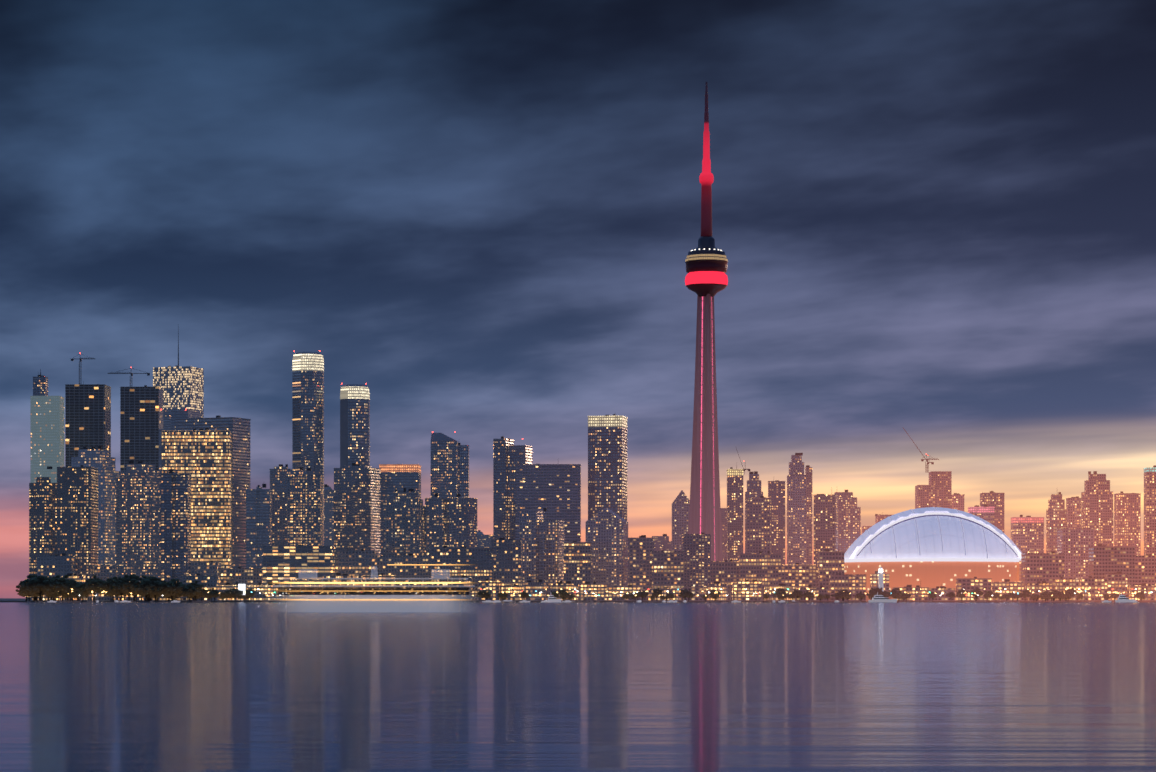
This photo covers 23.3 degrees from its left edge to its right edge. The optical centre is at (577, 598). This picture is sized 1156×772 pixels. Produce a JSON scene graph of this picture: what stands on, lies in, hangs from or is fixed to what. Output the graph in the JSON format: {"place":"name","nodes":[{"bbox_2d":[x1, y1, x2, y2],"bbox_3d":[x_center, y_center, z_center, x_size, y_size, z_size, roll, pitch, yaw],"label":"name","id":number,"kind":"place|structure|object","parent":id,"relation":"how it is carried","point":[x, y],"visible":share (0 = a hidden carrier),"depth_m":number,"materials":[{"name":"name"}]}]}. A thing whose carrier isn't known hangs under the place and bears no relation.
{"place":"outdoors","nodes":[
{"label":"outdoors","id":0,"kind":"place"},
{"bbox_2d":[29,465,97,575],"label":"block","id":1,"kind":"structure","parent":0,"point":[63,514],"depth_m":2805.29,"materials":[{"name":"blue metal"}]},
{"bbox_2d":[71,446,119,564],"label":"blue tower","id":2,"kind":"structure","parent":0,"point":[101,460],"depth_m":2934.94,"materials":[{"name":"blue glass"}]},
{"bbox_2d":[116,460,159,581],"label":"blue tower","id":3,"kind":"structure","parent":0,"point":[138,519],"depth_m":2843.50,"materials":[{"name":"glass"}]},
{"bbox_2d":[159,409,191,473],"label":"dark tower","id":4,"kind":"structure","parent":0,"point":[179,413],"depth_m":3257.92,"materials":[{"name":"grey glass"}]},
{"bbox_2d":[182,574,219,600],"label":"low-rise buildings","id":5,"kind":"structure","parent":0,"point":[209,582],"depth_m":2762.97,"materials":[{"name":"blue concrete"}]},
{"bbox_2d":[246,484,271,567],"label":"dark tower","id":6,"kind":"structure","parent":0,"point":[258,518],"depth_m":2903.04,"materials":[{"name":"blue glass"}]},
{"bbox_2d":[246,582,285,600],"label":"low-rise buildings","id":7,"kind":"structure","parent":0,"point":[269,589],"depth_m":2769.92,"materials":[{"name":"grey concrete"}]},
{"bbox_2d":[270,464,291,545],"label":"tower","id":8,"kind":"structure","parent":0,"point":[278,482],"depth_m":3002.95,"materials":[{"name":"blue glass"}]},
{"bbox_2d":[286,461,322,545],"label":"tower","id":9,"kind":"structure","parent":0,"point":[304,508],"depth_m":2902.41,"materials":[{"name":"blue glass"}]},
{"bbox_2d":[292,350,323,545],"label":"tall tower","id":10,"kind":"structure","parent":0,"point":[307,409],"depth_m":3355.79,"materials":[{"name":"blue glass"}]},
{"bbox_2d":[323,573,362,586],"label":"low-rise buildings","id":11,"kind":"structure","parent":0,"point":[337,576],"depth_m":2769.53,"materials":[{"name":"grey concrete"}]},
{"bbox_2d":[340,383,369,467],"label":"tall tower","id":12,"kind":"structure","parent":0,"point":[354,423],"depth_m":3354.38,"materials":[{"name":"blue glass"}]},
{"bbox_2d":[334,463,380,555],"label":"tower","id":13,"kind":"structure","parent":0,"point":[356,507],"depth_m":3007.88,"materials":[{"name":"blue glass"}]},
{"bbox_2d":[363,573,395,586],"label":"low-rise buildings","id":14,"kind":"structure","parent":0,"point":[392,577],"depth_m":2758.03,"materials":[{"name":"grey metal"}]},
{"bbox_2d":[384,488,424,555],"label":"tower","id":15,"kind":"structure","parent":0,"point":[404,523],"depth_m":2906.10,"materials":[{"name":"blue glass"}]},
{"bbox_2d":[431,431,457,497],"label":"tower","id":16,"kind":"structure","parent":0,"point":[444,465],"depth_m":3300.83,"materials":[{"name":"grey glass"}]},
{"bbox_2d":[425,493,477,555],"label":"tower","id":17,"kind":"structure","parent":0,"point":[450,521],"depth_m":2909.49,"materials":[{"name":"grey glass"}]},
{"bbox_2d":[458,443,468,497],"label":"tower","id":18,"kind":"structure","parent":0,"point":[463,470],"depth_m":3330.53,"materials":[{"name":"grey glass"}]},
{"bbox_2d":[478,574,499,600],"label":"low-rise buildings","id":19,"kind":"structure","parent":0,"point":[486,585],"depth_m":2757.86,"materials":[{"name":"grey concrete"}]},
{"bbox_2d":[493,436,531,539],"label":"tower","id":20,"kind":"structure","parent":0,"point":[508,454],"depth_m":3107.64,"materials":[{"name":"blue glass"}]},
{"bbox_2d":[501,584,523,600],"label":"low-rise buildings","id":21,"kind":"structure","parent":0,"point":[517,589],"depth_m":2753.14,"materials":[{"name":"grey concrete"}]},
{"bbox_2d":[525,580,545,600],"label":"low-rise buildings","id":22,"kind":"structure","parent":0,"point":[531,588],"depth_m":2752.32,"materials":[{"name":"grey concrete"}]},
{"bbox_2d":[519,508,563,599],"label":"tower","id":23,"kind":"structure","parent":0,"point":[541,538],"depth_m":2856.13,"materials":[{"name":"grey concrete"}]},
{"bbox_2d":[550,581,578,600],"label":"low-rise buildings","id":24,"kind":"structure","parent":0,"point":[560,586],"depth_m":2763.25,"materials":[{"name":"grey concrete"}]},
{"bbox_2d":[0,598,1149,601],"bbox_3d":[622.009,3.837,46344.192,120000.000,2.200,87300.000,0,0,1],"label":"city ground","id":25,"kind":"structure","parent":0,"point":[12,599],"depth_m":2698.32,"materials":[{"name":"black"}]},
{"bbox_2d":[26,575,51,600],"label":"tree","id":26,"kind":"object","parent":25,"relation":"on","point":[44,588],"visible":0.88,"depth_m":2705.09,"materials":[{"name":"green plant"}]},
{"bbox_2d":[33,369,47,395],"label":"skyscraper","id":27,"kind":"structure","parent":25,"relation":"on","point":[40,384],"depth_m":3708.34,"materials":[{"name":"blue glass"}]},
{"bbox_2d":[30,392,64,482],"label":"teal tower","id":28,"kind":"structure","parent":25,"relation":"on","point":[46,430],"depth_m":3357.30,"materials":[{"name":"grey glass"}]},
{"bbox_2d":[36,549,74,577],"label":"building","id":29,"kind":"structure","parent":25,"relation":"on","point":[55,565],"depth_m":2780.05,"materials":[{"name":"grey concrete"}]},
{"bbox_2d":[45,575,67,600],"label":"tree","id":30,"kind":"object","parent":25,"relation":"on","point":[56,586],"visible":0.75,"depth_m":2716.54,"materials":[{"name":"green plant"}]},
{"bbox_2d":[65,381,110,466],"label":"tower","id":31,"kind":"structure","parent":25,"relation":"on","point":[88,416],"depth_m":3456.95,"materials":[{"name":"glass"}]},
{"bbox_2d":[83,575,104,600],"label":"tree","id":32,"kind":"object","parent":25,"relation":"on","point":[94,585],"visible":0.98,"depth_m":2736.45,"materials":[{"name":"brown plant"}]},
{"bbox_2d":[94,559,119,600],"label":"building","id":33,"kind":"structure","parent":25,"relation":"on","point":[104,572],"depth_m":2822.69,"materials":[{"name":"grey concrete"}]},
{"bbox_2d":[120,574,146,600],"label":"tree","id":34,"kind":"object","parent":25,"relation":"on","point":[131,579],"visible":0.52,"depth_m":2719.22,"materials":[{"name":"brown plant"}]},
{"bbox_2d":[120,385,162,470],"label":"tower","id":35,"kind":"structure","parent":25,"relation":"on","point":[141,418],"depth_m":3355.76,"materials":[{"name":"glass"}]},
{"bbox_2d":[158,579,185,600],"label":"tree","id":36,"kind":"object","parent":25,"relation":"on","point":[167,586],"visible":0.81,"depth_m":2712.53,"materials":[{"name":"green plant"}]},
{"bbox_2d":[160,469,190,600],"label":"tower","id":37,"kind":"structure","parent":25,"relation":"on","point":[175,523],"depth_m":2804.00,"materials":[{"name":"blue glass"}]},
{"bbox_2d":[153,330,203,428],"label":"skyscraper","id":38,"kind":"structure","parent":25,"relation":"on","point":[183,387],"depth_m":3665.44,"materials":[{"name":"beige glass"}]},
{"bbox_2d":[161,428,230,567],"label":"skyscraper","id":39,"kind":"structure","parent":25,"relation":"on","point":[202,457],"depth_m":2963.96,"materials":[{"name":"yellow glass"}]},
{"bbox_2d":[189,561,220,574],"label":"building","id":40,"kind":"structure","parent":25,"relation":"on","point":[206,568],"depth_m":2814.70,"materials":[{"name":"grey concrete"}]},
{"bbox_2d":[175,415,250,567],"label":"skyscraper","id":41,"kind":"structure","parent":25,"relation":"on","point":[239,428],"depth_m":3026.74,"materials":[{"name":"grey metal"}]},
{"bbox_2d":[219,567,262,600],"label":"building","id":42,"kind":"structure","parent":25,"relation":"on","point":[247,576],"depth_m":2828.81,"materials":[{"name":"grey concrete"}]},
{"bbox_2d":[263,544,335,600],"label":"podium","id":43,"kind":"object","parent":25,"relation":"on","point":[284,562],"visible":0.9,"depth_m":2782.45,"materials":[{"name":"grey glass"}]},
{"bbox_2d":[324,484,333,545],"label":"skyscraper","id":44,"kind":"structure","parent":25,"relation":"on","point":[328,516],"depth_m":3860.96,"materials":[{"name":"blue"}]},
{"bbox_2d":[335,548,376,584],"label":"building","id":45,"kind":"structure","parent":25,"relation":"on","point":[362,562],"depth_m":2811.86,"materials":[{"name":"grey concrete"}]},
{"bbox_2d":[379,464,420,555],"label":"tower","id":46,"kind":"structure","parent":25,"relation":"on","point":[399,477],"depth_m":3101.42,"materials":[{"name":"blue glass"}]},
{"bbox_2d":[375,554,430,586],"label":"building","id":47,"kind":"structure","parent":25,"relation":"on","point":[413,573],"depth_m":2822.02,"materials":[{"name":"grey concrete"}]},
{"bbox_2d":[430,546,491,600],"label":"building","id":48,"kind":"structure","parent":25,"relation":"on","point":[481,560],"depth_m":2778.38,"materials":[{"name":"blue glass"}]},
{"bbox_2d":[491,538,521,600],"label":"building","id":49,"kind":"structure","parent":25,"relation":"on","point":[506,562],"depth_m":2780.23,"materials":[{"name":"blue glass"}]},
{"bbox_2d":[515,464,580,541],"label":"tower","id":50,"kind":"structure","parent":25,"relation":"on","point":[554,490],"depth_m":3059.03,"materials":[{"name":"blue glass"}]},
{"bbox_2d":[564,541,591,600],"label":"building","id":51,"kind":"structure","parent":25,"relation":"on","point":[577,562],"depth_m":2815.41,"materials":[{"name":"grey concrete"}]},
{"bbox_2d":[37,588,1152,600],"bbox_3d":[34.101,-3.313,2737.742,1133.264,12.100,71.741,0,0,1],"label":"boats","id":52,"kind":"object","parent":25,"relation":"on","point":[734,593],"visible":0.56,"depth_m":2724.41,"materials":[{"name":"grey metal"}]},
{"bbox_2d":[628,535,654,600],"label":"building","id":53,"kind":"structure","parent":25,"relation":"on","point":[640,548],"depth_m":2829.07,"materials":[{"name":"grey concrete"}]},
{"bbox_2d":[652,534,671,550],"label":"building","id":54,"kind":"structure","parent":25,"relation":"on","point":[663,542],"depth_m":3970.02,"materials":[{"name":"purple concrete"}]},
{"bbox_2d":[652,550,683,600],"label":"building","id":55,"kind":"structure","parent":25,"relation":"on","point":[668,569],"depth_m":2809.02,"materials":[{"name":"grey concrete"}]},
{"bbox_2d":[672,490,689,550],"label":"pointed tower","id":56,"kind":"structure","parent":25,"relation":"on","point":[680,511],"depth_m":3247.09,"materials":[{"name":"purple concrete"}]},
{"bbox_2d":[721,508,726,560],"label":"skyscraper","id":57,"kind":"structure","parent":25,"relation":"on","point":[724,526],"depth_m":4035.70,"materials":[{"name":"purple concrete"}]},
{"bbox_2d":[711,559,739,600],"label":"building","id":58,"kind":"structure","parent":25,"relation":"on","point":[726,572],"depth_m":2825.41,"materials":[{"name":"purple concrete"}]},
{"bbox_2d":[739,551,780,600],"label":"building","id":59,"kind":"structure","parent":25,"relation":"on","point":[760,566],"depth_m":2812.64,"materials":[{"name":"grey concrete"}]},
{"bbox_2d":[778,563,817,600],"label":"building","id":60,"kind":"structure","parent":25,"relation":"on","point":[797,575],"depth_m":2810.95,"materials":[{"name":"grey concrete"}]},
{"bbox_2d":[817,549,844,600],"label":"building","id":61,"kind":"structure","parent":25,"relation":"on","point":[829,562],"depth_m":2785.21,"materials":[{"name":"brown concrete"}]},
{"bbox_2d":[844,507,1021,600],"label":"domed stadium","id":62,"kind":"object","parent":25,"relation":"on","point":[931,547],"visible":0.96,"depth_m":3068.89,"materials":[{"name":"white metal"}]},
{"bbox_2d":[915,471,951,508],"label":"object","id":63,"kind":"object","parent":25,"relation":"on","point":[936,491],"visible":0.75,"depth_m":3692.68,"materials":[{"name":"metal"}]},
{"bbox_2d":[1021,551,1064,600],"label":"building","id":64,"kind":"structure","parent":25,"relation":"on","point":[1046,567],"depth_m":2764.06,"materials":[{"name":"brown concrete"}]},
{"bbox_2d":[1088,542,1134,597],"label":"building","id":65,"kind":"structure","parent":25,"relation":"on","point":[1103,560],"depth_m":2769.71,"materials":[{"name":"pink concrete"}]},
{"bbox_2d":[1135,554,1155,584],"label":"building","id":66,"kind":"structure","parent":25,"relation":"on","point":[1145,569],"depth_m":2770.14,"materials":[{"name":"brown concrete"}]},
{"bbox_2d":[0,602,1155,771],"bbox_3d":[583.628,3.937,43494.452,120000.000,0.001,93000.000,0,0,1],"label":"lake water","id":67,"kind":"structure","parent":0,"point":[635,687],"depth_m":123.79,"materials":[{"name":"blue liquid"}]},
{"bbox_2d":[265,564,479,611],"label":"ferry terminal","id":68,"kind":"object","parent":67,"relation":"in","point":[372,598],"visible":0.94,"depth_m":794.58,"materials":[{"name":"white paint"}]},
{"bbox_2d":[35,600,1155,601],"bbox_3d":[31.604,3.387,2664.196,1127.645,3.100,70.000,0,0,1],"label":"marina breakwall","id":69,"kind":"object","parent":67,"relation":"in","point":[648,601],"visible":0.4,"depth_m":2680.11,"materials":[{"name":"concrete"}]},
{"bbox_2d":[0,0,1155,597],"label":"sky","id":70,"kind":"structure","parent":0,"point":[933,220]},
{"bbox_2d":[580,582,606,600],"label":"low-rise buildings","id":71,"kind":"structure","parent":0,"point":[601,590],"depth_m":2762.72,"materials":[{"name":"grey concrete"}]},
{"bbox_2d":[586,508,627,586],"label":"tower","id":72,"kind":"structure","parent":0,"point":[607,533],"depth_m":2852.28,"materials":[{"name":"grey metal"}]},
{"bbox_2d":[588,414,627,520],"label":"tower","id":73,"kind":"structure","parent":0,"point":[607,461],"depth_m":3101.89,"materials":[{"name":"blue glass"}]},
{"bbox_2d":[607,584,641,600],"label":"low-rise buildings","id":74,"kind":"structure","parent":0,"point":[618,590],"depth_m":2763.79,"materials":[{"name":"grey metal"}]},
{"bbox_2d":[683,586,708,600],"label":"low-rise buildings","id":75,"kind":"structure","parent":0,"point":[696,590],"depth_m":2755.09,"materials":[{"name":"grey metal"}]},
{"bbox_2d":[682,533,710,585],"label":"building","id":76,"kind":"structure","parent":0,"point":[696,548],"depth_m":2817.02,"materials":[{"name":"purple metal"}]},
{"bbox_2d":[685,82,727,560],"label":"observation tower","id":77,"kind":"structure","parent":0,"point":[706,277],"depth_m":3031.89,"materials":[{"name":"concrete"}]},
{"bbox_2d":[727,467,743,560],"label":"tower","id":78,"kind":"structure","parent":0,"point":[734,513],"depth_m":3196.27,"materials":[{"name":"grey metal"}]},
{"bbox_2d":[732,580,761,600],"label":"low-rise buildings","id":79,"kind":"structure","parent":0,"point":[752,587],"depth_m":2759.22,"materials":[{"name":"grey concrete"}]},
{"bbox_2d":[745,471,762,497],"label":"tower","id":80,"kind":"structure","parent":0,"point":[753,486],"depth_m":3257.72,"materials":[{"name":"grey concrete"}]},
{"bbox_2d":[745,496,770,552],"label":"tower","id":81,"kind":"structure","parent":0,"point":[757,525],"depth_m":2946.10,"materials":[{"name":"grey concrete"}]},
{"bbox_2d":[768,480,784,564],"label":"tower","id":82,"kind":"structure","parent":0,"point":[776,491],"depth_m":3295.51,"materials":[{"name":"grey concrete"}]},
{"bbox_2d":[764,583,795,600],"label":"low-rise buildings","id":83,"kind":"structure","parent":0,"point":[781,585],"depth_m":2752.34,"materials":[{"name":"brown concrete"}]},
{"bbox_2d":[787,453,805,564],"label":"tower","id":84,"kind":"structure","parent":0,"point":[796,514],"depth_m":3295.26,"materials":[{"name":"brown concrete"}]},
{"bbox_2d":[805,465,812,564],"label":"tower","id":85,"kind":"structure","parent":0,"point":[808,471],"depth_m":3315.01,"materials":[{"name":"brown concrete"}]},
{"bbox_2d":[796,585,827,600],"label":"buildings","id":86,"kind":"structure","parent":0,"point":[818,591],"depth_m":2748.88,"materials":[{"name":"brown concrete"}]},
{"bbox_2d":[813,494,837,564],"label":"tower","id":87,"kind":"structure","parent":0,"point":[825,521],"depth_m":2997.39,"materials":[{"name":"brown concrete"}]},
{"bbox_2d":[834,490,860,553],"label":"tower","id":88,"kind":"structure","parent":0,"point":[849,522],"depth_m":3444.29,"materials":[{"name":"brown concrete"}]},
{"bbox_2d":[830,574,865,600],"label":"low-rise buildings","id":89,"kind":"structure","parent":0,"point":[853,584],"depth_m":2759.00,"materials":[{"name":"brown concrete"}]},
{"bbox_2d":[892,585,928,600],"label":"low-rise buildings","id":90,"kind":"structure","parent":0,"point":[919,595],"depth_m":2756.30,"materials":[{"name":"brown concrete"}]},
{"bbox_2d":[926,585,955,600],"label":"low-rise buildings","id":91,"kind":"structure","parent":0,"point":[937,590],"depth_m":2752.04,"materials":[{"name":"brown concrete"}]},
{"bbox_2d":[956,577,991,600],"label":"low-rise buildings","id":92,"kind":"structure","parent":0,"point":[968,585],"depth_m":2752.91,"materials":[{"name":"brown concrete"}]},
{"bbox_2d":[968,504,993,524],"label":"building","id":93,"kind":"structure","parent":0,"point":[986,512],"depth_m":3252.33,"materials":[{"name":"red concrete"}]},
{"bbox_2d":[980,491,1004,532],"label":"tower","id":94,"kind":"structure","parent":0,"point":[993,499],"depth_m":3312.03,"materials":[{"name":"brown concrete"}]},
{"bbox_2d":[991,579,1023,600],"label":"low-rise buildings","id":95,"kind":"structure","parent":0,"point":[1011,587],"depth_m":2748.10,"materials":[{"name":"brown concrete"}]},
{"bbox_2d":[1011,515,1043,553],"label":"building","id":96,"kind":"structure","parent":0,"point":[1027,534],"depth_m":3191.77,"materials":[{"name":"brown concrete"}]},
{"bbox_2d":[1028,581,1052,600],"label":"low-rise buildings","id":97,"kind":"structure","parent":0,"point":[1038,587],"depth_m":2749.97,"materials":[{"name":"brown concrete"}]},
{"bbox_2d":[1046,492,1066,552],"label":"tower","id":98,"kind":"structure","parent":0,"point":[1056,514],"depth_m":3291.22,"materials":[{"name":"brown concrete"}]},
{"bbox_2d":[1055,577,1078,600],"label":"low-rise buildings","id":99,"kind":"structure","parent":0,"point":[1061,583],"depth_m":2747.79,"materials":[{"name":"brown concrete"}]},
{"bbox_2d":[1066,496,1080,527],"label":"tower","id":100,"kind":"structure","parent":0,"point":[1073,506],"depth_m":3330.76,"materials":[{"name":"brown metal"}]},
{"bbox_2d":[1057,522,1093,578],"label":"tower","id":101,"kind":"structure","parent":0,"point":[1073,544],"depth_m":2891.74,"materials":[{"name":"brown metal"}]},
{"bbox_2d":[1078,570,1106,600],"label":"low-rise buildings","id":102,"kind":"structure","parent":0,"point":[1093,585],"depth_m":2747.66,"materials":[{"name":"brown concrete"}]},
{"bbox_2d":[1081,471,1112,545],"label":"tower","id":103,"kind":"structure","parent":0,"point":[1097,504],"depth_m":3190.75,"materials":[{"name":"brown metal"}]},
{"bbox_2d":[1104,572,1127,600],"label":"low-rise buildings","id":104,"kind":"structure","parent":0,"point":[1117,582],"depth_m":2748.26,"materials":[{"name":"brown concrete"}]},
{"bbox_2d":[1114,491,1140,555],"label":"tower","id":105,"kind":"structure","parent":0,"point":[1127,519],"depth_m":3289.99,"materials":[{"name":"brown metal"}]},
{"bbox_2d":[1128,583,1155,600],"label":"low-rise buildings","id":106,"kind":"structure","parent":0,"point":[1148,590],"depth_m":2754.12,"materials":[{"name":"brown concrete"}]},
{"bbox_2d":[1144,465,1155,555],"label":"tower","id":107,"kind":"structure","parent":0,"point":[1149,510],"depth_m":3090.17,"materials":[{"name":"brown metal"}]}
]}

